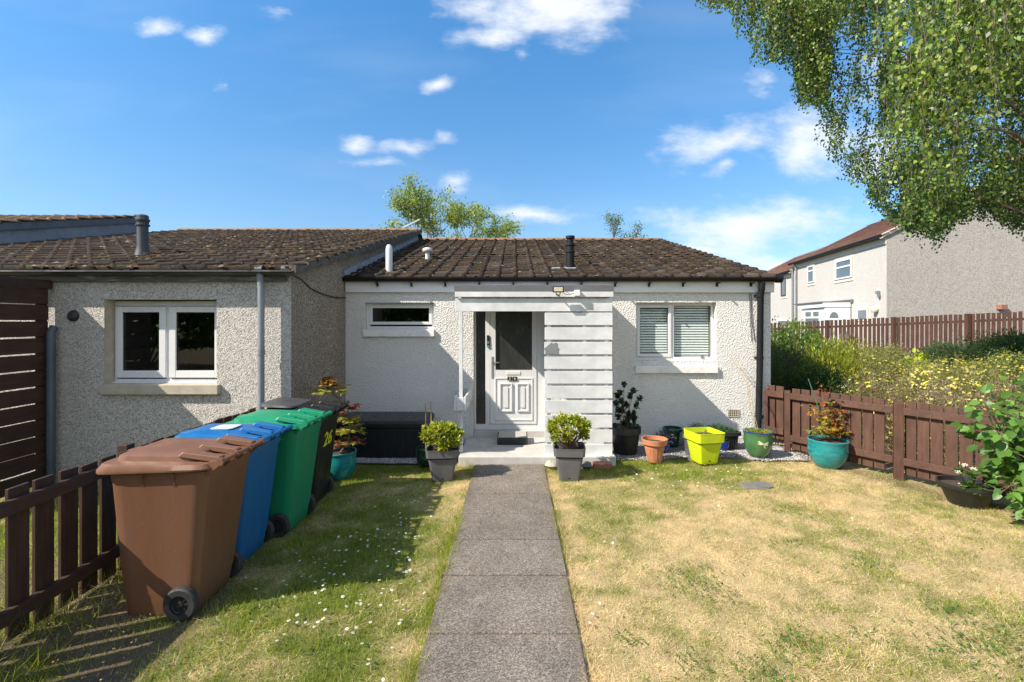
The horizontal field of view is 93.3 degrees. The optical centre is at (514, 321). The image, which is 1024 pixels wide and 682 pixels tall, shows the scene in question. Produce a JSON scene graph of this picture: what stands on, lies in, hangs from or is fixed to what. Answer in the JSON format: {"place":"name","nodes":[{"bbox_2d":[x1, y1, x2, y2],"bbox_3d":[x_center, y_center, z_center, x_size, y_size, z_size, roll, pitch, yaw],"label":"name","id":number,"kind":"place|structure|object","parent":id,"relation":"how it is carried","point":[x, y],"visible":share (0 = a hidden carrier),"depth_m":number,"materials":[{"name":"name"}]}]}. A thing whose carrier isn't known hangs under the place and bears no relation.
{"place":"outdoors","nodes":[
{"label":"outdoors","id":0,"kind":"place"},
{"bbox_2d":[414,464,588,681],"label":"path","id":1,"kind":"structure","parent":0,"point":[506,608],"depth_m":3.31,"materials":[{"name":"grey concrete"}]},
{"bbox_2d":[0,342,1023,681],"bbox_3d":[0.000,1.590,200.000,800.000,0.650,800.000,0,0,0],"label":"ground","id":2,"kind":"structure","parent":0,"point":[168,638],"depth_m":3.40,"materials":[{"name":"green plant"}]},
{"bbox_2d":[0,276,52,497],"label":"slatted fence","id":3,"kind":"object","parent":2,"relation":"on","point":[34,291],"visible":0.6,"depth_m":5.30,"materials":[{"name":"brown wood"}]},
{"bbox_2d":[0,214,136,243],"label":"terraced house","id":4,"kind":"structure","parent":2,"relation":"on","point":[21,228],"depth_m":9.70,"materials":[{"name":"concrete"}]},
{"bbox_2d":[0,408,255,640],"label":"picket fence","id":5,"kind":"object","parent":2,"relation":"on","point":[19,502],"visible":0.62,"depth_m":3.12,"materials":[{"name":"brown wood"}]},
{"bbox_2d":[96,435,264,621],"bbox_3d":[-2.263,1.371,3.340,0.806,1.066,0.630,0,0,-1],"label":"wheelie bin","id":6,"kind":"object","parent":2,"relation":"on","point":[178,502],"visible":1,"depth_m":3.10,"materials":[{"name":"plastic"}]},
{"bbox_2d":[0,214,422,482],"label":"terraced house","id":7,"kind":"structure","parent":2,"relation":"on","point":[152,335],"depth_m":5.65,"materials":[{"name":"paint"}]},
{"bbox_2d":[99,300,220,394],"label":"window","id":8,"kind":"structure","parent":7,"relation":"in","point":[163,347],"depth_m":5.80,"materials":[{"name":"white plastic"}]},
{"bbox_2d":[403,219,419,227],"bbox_3d":[-5.550,-4.322,26.000,0.945,2.445,0.087,0,0,0],"label":"aerial","id":9,"kind":"object","parent":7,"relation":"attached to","point":[412,223],"visible":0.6,"depth_m":25.96,"materials":[{"name":"white metal"}]},
{"bbox_2d":[174,421,292,561],"bbox_3d":[-2.303,1.373,3.900,0.794,1.051,0.620,0,0,0],"label":"wheelie bin","id":10,"kind":"object","parent":2,"relation":"on","point":[256,529],"visible":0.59,"depth_m":3.86,"materials":[{"name":"plastic"}]},
{"bbox_2d":[226,408,331,537],"bbox_3d":[-2.213,1.376,4.530,0.802,1.061,0.626,0,0,2],"label":"wheelie bin","id":11,"kind":"object","parent":2,"relation":"on","point":[293,502],"visible":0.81,"depth_m":4.34,"materials":[{"name":"plastic"}]},
{"bbox_2d":[261,397,348,502],"bbox_3d":[-2.243,1.368,5.120,0.786,1.076,0.614,0,0,1],"label":"wheelie bin","id":12,"kind":"object","parent":2,"relation":"on","point":[322,483],"visible":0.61,"depth_m":5.08,"materials":[{"name":"plastic"}]},
{"bbox_2d":[304,375,365,480],"bbox_3d":[-2.157,1.279,5.848,0.718,1.243,0.527,0,0,-25],"label":"potted plant","id":13,"kind":"object","parent":2,"relation":"on","point":[344,460],"visible":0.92,"depth_m":5.79,"materials":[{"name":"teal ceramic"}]},
{"bbox_2d":[8,446,809,680],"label":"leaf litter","id":14,"kind":"object","parent":2,"relation":"on","point":[53,662],"visible":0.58,"depth_m":2.79,"materials":[{"name":"brown plant"}]},
{"bbox_2d":[415,402,431,466],"bbox_3d":[-1.175,1.461,6.337,0.251,0.838,0.251,0,0,0],"label":"plant pot","id":15,"kind":"object","parent":2,"relation":"on","point":[421,458],"visible":0.6,"depth_m":6.25,"materials":[{"name":"green ceramic"}]},
{"bbox_2d":[419,420,465,481],"bbox_3d":[-0.872,1.542,5.846,0.595,0.716,0.538,0,0,-6],"label":"planter","id":16,"kind":"object","parent":2,"relation":"on","point":[442,455],"visible":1,"depth_m":5.71,"materials":[{"name":"grey plastic"}]},
{"bbox_2d":[371,169,525,237],"bbox_3d":[-3.520,-3.103,27.244,8.277,10.006,5.982,0,0,23],"label":"ash tree","id":17,"kind":"object","parent":2,"relation":"on","point":[421,209],"visible":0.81,"depth_m":26.55,"materials":[{"name":"green plant"}]},
{"bbox_2d":[245,464,852,681],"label":"daisies","id":18,"kind":"object","parent":2,"relation":"on","point":[356,627],"visible":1,"depth_m":3.37,"materials":[{"name":"white plant"}]},
{"bbox_2d":[545,460,556,468],"bbox_3d":[0.480,1.853,6.257,0.173,0.118,0.176,0,0,0],"label":"stone","id":19,"kind":"object","parent":2,"relation":"on","point":[550,464],"visible":0.9,"depth_m":6.21,"materials":[{"name":"white stone"}]},
{"bbox_2d":[342,235,783,465],"bbox_3d":[0.723,-0.167,12.913,6.685,4.334,13.174,0,0,0],"label":"bungalow","id":20,"kind":"object","parent":2,"relation":"on","point":[482,342],"visible":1,"depth_m":7.47,"materials":[{"name":"paint"}]},
{"bbox_2d":[363,303,434,336],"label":"window","id":21,"kind":"structure","parent":20,"relation":"in","point":[393,319],"depth_m":7.57,"materials":[{"name":"white plastic"}]},
{"bbox_2d":[490,311,536,423],"bbox_3d":[-0.018,0.683,7.532,0.725,1.825,0.105,0,0,0],"label":"front door","id":22,"kind":"structure","parent":20,"relation":"in","point":[513,334],"depth_m":7.54,"materials":[{"name":"white plastic"}]},
{"bbox_2d":[635,303,717,372],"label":"window","id":23,"kind":"structure","parent":20,"relation":"in","point":[664,331],"depth_m":7.63,"materials":[{"name":"white plastic"}]},
{"bbox_2d":[546,411,592,481],"bbox_3d":[0.657,1.482,5.857,0.587,0.835,0.618,0,0,4],"label":"planter","id":24,"kind":"object","parent":2,"relation":"on","point":[569,453],"visible":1,"depth_m":5.72,"materials":[{"name":"grey plastic"}]},
{"bbox_2d":[139,471,1023,681],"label":"weeds","id":25,"kind":"object","parent":2,"relation":"on","point":[811,649],"visible":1,"depth_m":2.86,"materials":[{"name":"green plant"}]},
{"bbox_2d":[356,442,810,463],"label":"gravel","id":26,"kind":"structure","parent":2,"relation":"on","point":[740,450],"depth_m":6.68,"materials":[{"name":"grey gravel"}]},
{"bbox_2d":[334,412,434,458],"bbox_3d":[-1.867,1.620,6.968,1.325,0.520,0.805,0,0,0],"label":"storage box","id":27,"kind":"object","parent":26,"relation":"on","point":[392,434],"visible":0.71,"depth_m":6.59,"materials":[{"name":"plastic"}]},
{"bbox_2d":[610,381,642,454],"bbox_3d":[1.612,1.349,6.915,0.493,1.042,0.440,0,0,12],"label":"plant pot","id":28,"kind":"object","parent":26,"relation":"on","point":[626,432],"visible":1,"depth_m":6.83,"materials":[{"name":"black plastic"}]},
{"bbox_2d":[641,435,667,462],"bbox_3d":[1.874,1.716,6.476,0.342,0.309,0.342,0,0,0],"label":"plant pot","id":29,"kind":"object","parent":26,"relation":"on","point":[654,445],"visible":1,"depth_m":6.39,"materials":[{"name":"ceramic"}]},
{"bbox_2d":[656,430,675,452],"bbox_3d":[2.137,1.711,6.953,0.411,0.319,0.296,0,0,0],"label":"plant pot","id":30,"kind":"object","parent":26,"relation":"on","point":[666,447],"visible":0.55,"depth_m":6.91,"materials":[{"name":"blue ceramic"}]},
{"bbox_2d":[662,425,681,446],"bbox_3d":[2.376,1.730,7.277,0.288,0.280,0.288,0,0,0],"label":"plant pot","id":31,"kind":"object","parent":26,"relation":"on","point":[675,430],"visible":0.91,"depth_m":7.19,"materials":[{"name":"black plastic"}]},
{"bbox_2d":[682,433,689,454],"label":"plant pot","id":32,"kind":"object","parent":26,"relation":"on","point":[687,451],"visible":0.29,"depth_m":6.81,"materials":[{"name":"grey plastic"}]},
{"bbox_2d":[683,427,724,463],"bbox_3d":[2.539,1.649,6.476,0.412,0.442,0.412,0,0,-10],"label":"planter","id":33,"kind":"object","parent":26,"relation":"on","point":[704,444],"visible":1,"depth_m":6.34,"materials":[{"name":"plastic"}]},
{"bbox_2d":[686,421,740,450],"bbox_3d":[2.925,1.676,7.145,0.735,0.388,0.370,0,0,0],"label":"trough planter","id":34,"kind":"object","parent":26,"relation":"on","point":[732,434],"visible":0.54,"depth_m":7.04,"materials":[{"name":"black plastic"}]},
{"bbox_2d":[720,441,729,450],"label":"plant pot","id":35,"kind":"object","parent":26,"relation":"on","point":[725,445],"visible":0.57,"depth_m":6.96,"materials":[{"name":"blue ceramic"}]},
{"bbox_2d":[730,357,773,458],"bbox_3d":[3.373,1.200,6.940,0.389,1.340,0.884,0,0,0],"label":"plant pot","id":36,"kind":"object","parent":26,"relation":"on","point":[758,442],"visible":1,"depth_m":6.58,"materials":[{"name":"green ceramic"}]},
{"bbox_2d":[582,461,591,468],"bbox_3d":[0.926,1.853,6.259,0.153,0.103,0.156,0,0,0],"label":"stone","id":37,"kind":"object","parent":2,"relation":"on","point":[586,464],"visible":0.91,"depth_m":6.21,"materials":[{"name":"stone"}]},
{"bbox_2d":[592,461,611,468],"bbox_3d":[1.140,1.863,6.280,0.240,0.075,0.120,0,0,0],"label":"brick","id":38,"kind":"object","parent":2,"relation":"on","point":[601,464],"visible":0.91,"depth_m":6.22,"materials":[{"name":"red brick"}]},
{"bbox_2d":[602,209,648,237],"bbox_3d":[6.747,-3.118,29.072,3.409,7.436,2.073,0,0,0],"label":"ash tree","id":39,"kind":"object","parent":2,"relation":"on","point":[613,223],"visible":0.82,"depth_m":28.92,"materials":[{"name":"green plant"}]},
{"bbox_2d":[739,481,772,489],"bbox_3d":[2.787,1.898,5.582,0.368,0.042,0.239,0,0,0],"label":"manhole cover","id":40,"kind":"object","parent":2,"relation":"on","point":[759,485],"visible":0.85,"depth_m":5.55,"materials":[{"name":"concrete"}]},
{"bbox_2d":[771,335,817,405],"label":"shrub","id":41,"kind":"object","parent":2,"relation":"on","point":[787,351],"visible":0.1,"depth_m":9.86,"materials":[{"name":"green plant"}]},
{"bbox_2d":[767,247,822,340],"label":"two storey house","id":42,"kind":"structure","parent":2,"relation":"on","point":[781,302],"depth_m":32.26,"materials":[{"name":"white paint"}]},
{"bbox_2d":[776,318,790,327],"bbox_3d":[17.602,0.141,31.655,0.070,0.763,2.660,0,0,11],"label":"window","id":43,"kind":"structure","parent":42,"relation":"in","point":[778,320],"depth_m":31.95,"materials":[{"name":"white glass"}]},
{"bbox_2d":[781,278,786,298],"bbox_3d":[17.599,-2.250,31.639,0.070,1.436,1.085,0,0,11],"label":"window","id":44,"kind":"structure","parent":42,"relation":"in","point":[784,284],"depth_m":31.41,"materials":[{"name":"white glass"}]},
{"bbox_2d":[771,345,824,430],"bbox_3d":[4.890,1.202,8.662,1.713,1.612,1.382,0,0,27],"label":"shrub","id":45,"kind":"object","parent":2,"relation":"on","point":[776,377],"visible":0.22,"depth_m":8.59,"materials":[{"name":"green plant"}]},
{"bbox_2d":[771,315,839,384],"bbox_3d":[6.615,0.715,11.467,2.525,1.786,1.953,0,0,0],"label":"shrub","id":46,"kind":"object","parent":2,"relation":"on","point":[786,335],"visible":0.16,"depth_m":11.30,"materials":[{"name":"green plant"}]},
{"bbox_2d":[790,358,861,433],"bbox_3d":[5.209,1.249,8.200,1.203,1.306,0.971,0,0,0],"label":"shrub","id":47,"kind":"object","parent":2,"relation":"on","point":[828,386],"visible":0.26,"depth_m":8.12,"materials":[{"name":"green plant"}]},
{"bbox_2d":[801,379,853,469],"bbox_3d":[4.161,1.321,6.357,0.757,1.157,0.476,0,0,-31],"label":"plant pot","id":48,"kind":"object","parent":2,"relation":"on","point":[827,451],"visible":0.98,"depth_m":6.25,"materials":[{"name":"teal ceramic"}]},
{"bbox_2d":[793,330,880,413],"bbox_3d":[6.049,0.954,9.340,1.802,1.645,1.312,0,0,0],"label":"shrub","id":49,"kind":"object","parent":2,"relation":"on","point":[842,358],"visible":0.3,"depth_m":9.20,"materials":[{"name":"green plant"}]},
{"bbox_2d":[826,334,874,371],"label":"shrub","id":50,"kind":"object","parent":2,"relation":"on","point":[854,350],"visible":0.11,"depth_m":11.89,"materials":[{"name":"green plant"}]},
{"bbox_2d":[695,0,1023,253],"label":"birch tree","id":51,"kind":"object","parent":2,"relation":"on","point":[986,60],"visible":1,"depth_m":7.29,"materials":[{"name":"green plant"}]},
{"bbox_2d":[832,364,919,451],"bbox_3d":[5.552,1.269,7.406,1.407,1.274,1.065,0,0,0],"label":"shrub","id":52,"kind":"object","parent":2,"relation":"on","point":[874,392],"visible":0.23,"depth_m":7.33,"materials":[{"name":"green plant"}]},
{"bbox_2d":[830,336,924,404],"bbox_3d":[6.922,1.058,9.221,1.769,1.568,1.503,0,0,-31],"label":"shrub","id":53,"kind":"object","parent":2,"relation":"on","point":[883,358],"visible":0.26,"depth_m":9.05,"materials":[{"name":"green plant"}]},
{"bbox_2d":[861,343,917,368],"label":"shrub","id":54,"kind":"object","parent":2,"relation":"on","point":[892,352],"visible":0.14,"depth_m":12.46,"materials":[{"name":"green plant"}]},
{"bbox_2d":[764,385,1019,498],"bbox_3d":[5.043,1.432,5.077,0.125,0.975,5.095,0,0,-30],"label":"picket fence","id":55,"kind":"object","parent":2,"relation":"on","point":[915,461],"visible":0.73,"depth_m":5.89,"materials":[{"name":"brown wood"}]},
{"bbox_2d":[771,311,1023,358],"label":"picket fence","id":56,"kind":"object","parent":2,"relation":"on","point":[969,321],"visible":0.44,"depth_m":16.85,"materials":[{"name":"brown wood"}]},
{"bbox_2d":[787,182,1023,352],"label":"two storey house","id":57,"kind":"structure","parent":2,"relation":"on","point":[878,269],"depth_m":19.84,"materials":[{"name":"white paint"}]},
{"bbox_2d":[807,264,814,285],"bbox_3d":[16.785,-2.673,27.398,0.070,1.243,1.033,0,0,11],"label":"window","id":58,"kind":"structure","parent":57,"relation":"in","point":[810,268],"depth_m":27.31,"materials":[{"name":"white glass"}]},
{"bbox_2d":[834,255,853,282],"bbox_3d":[16.062,-2.554,23.633,0.070,1.213,1.905,0,0,11],"label":"window","id":59,"kind":"structure","parent":57,"relation":"in","point":[844,266],"depth_m":23.49,"materials":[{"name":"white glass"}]},
{"bbox_2d":[856,306,869,324],"bbox_3d":[15.717,-0.291,21.839,0.070,0.845,1.073,0,0,11],"label":"window","id":60,"kind":"structure","parent":57,"relation":"in","point":[862,312],"depth_m":21.75,"materials":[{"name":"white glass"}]},
{"bbox_2d":[868,353,956,402],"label":"shrub","id":61,"kind":"object","parent":2,"relation":"on","point":[898,367],"visible":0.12,"depth_m":8.90,"materials":[{"name":"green plant"}]},
{"bbox_2d":[900,347,935,388],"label":"shrub","id":62,"kind":"object","parent":2,"relation":"on","point":[920,356],"visible":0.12,"depth_m":9.78,"materials":[{"name":"yellow plant"}]},
{"bbox_2d":[873,367,974,454],"bbox_3d":[5.966,1.308,7.005,1.776,1.414,1.042,0,0,0],"label":"shrub","id":63,"kind":"object","parent":2,"relation":"on","point":[929,393],"visible":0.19,"depth_m":7.00,"materials":[{"name":"green plant"}]},
{"bbox_2d":[913,336,975,367],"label":"shrub","id":64,"kind":"object","parent":2,"relation":"on","point":[938,348],"visible":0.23,"depth_m":12.70,"materials":[{"name":"green plant"}]},
{"bbox_2d":[892,352,1023,421],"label":"shrub","id":65,"kind":"object","parent":2,"relation":"on","point":[958,376],"visible":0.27,"depth_m":8.10,"materials":[{"name":"yellow plant"}]},
{"bbox_2d":[936,463,1001,508],"bbox_3d":[4.767,1.681,5.051,0.568,0.438,0.506,0,0,0],"label":"plant pot","id":66,"kind":"object","parent":2,"relation":"on","point":[973,492],"visible":0.91,"depth_m":4.96,"materials":[{"name":"black plastic"}]},
{"bbox_2d":[926,342,1022,377],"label":"shrub","id":67,"kind":"object","parent":2,"relation":"on","point":[972,351],"visible":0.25,"depth_m":10.71,"materials":[{"name":"green plant"}]},
{"bbox_2d":[930,360,1023,466],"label":"shrub","id":68,"kind":"object","parent":2,"relation":"on","point":[967,396],"visible":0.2,"depth_m":6.40,"materials":[{"name":"green plant"}]},
{"bbox_2d":[949,373,1023,519],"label":"leafy shrub","id":69,"kind":"object","parent":2,"relation":"on","point":[1007,447],"visible":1,"depth_m":4.46,"materials":[{"name":"green plant"}]},
{"bbox_2d":[953,343,1023,404],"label":"shrub","id":70,"kind":"object","parent":2,"relation":"on","point":[1006,362],"visible":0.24,"depth_m":8.53,"materials":[{"name":"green plant"}]},
{"bbox_2d":[957,326,1023,359],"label":"shrub","id":71,"kind":"object","parent":2,"relation":"on","point":[1002,340],"visible":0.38,"depth_m":12.46,"materials":[{"name":"green plant"}]},
{"bbox_2d":[0,0,1023,270],"label":"sky","id":72,"kind":"structure","parent":0,"point":[556,116],"materials":[{"name":"blue"}]},
{"bbox_2d":[497,431,527,444],"bbox_3d":[-0.030,1.722,7.175,0.440,0.114,0.390,0,0,0],"label":"door step","id":73,"kind":"object","parent":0,"point":[512,437],"depth_m":6.98,"materials":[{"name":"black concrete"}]}
]}

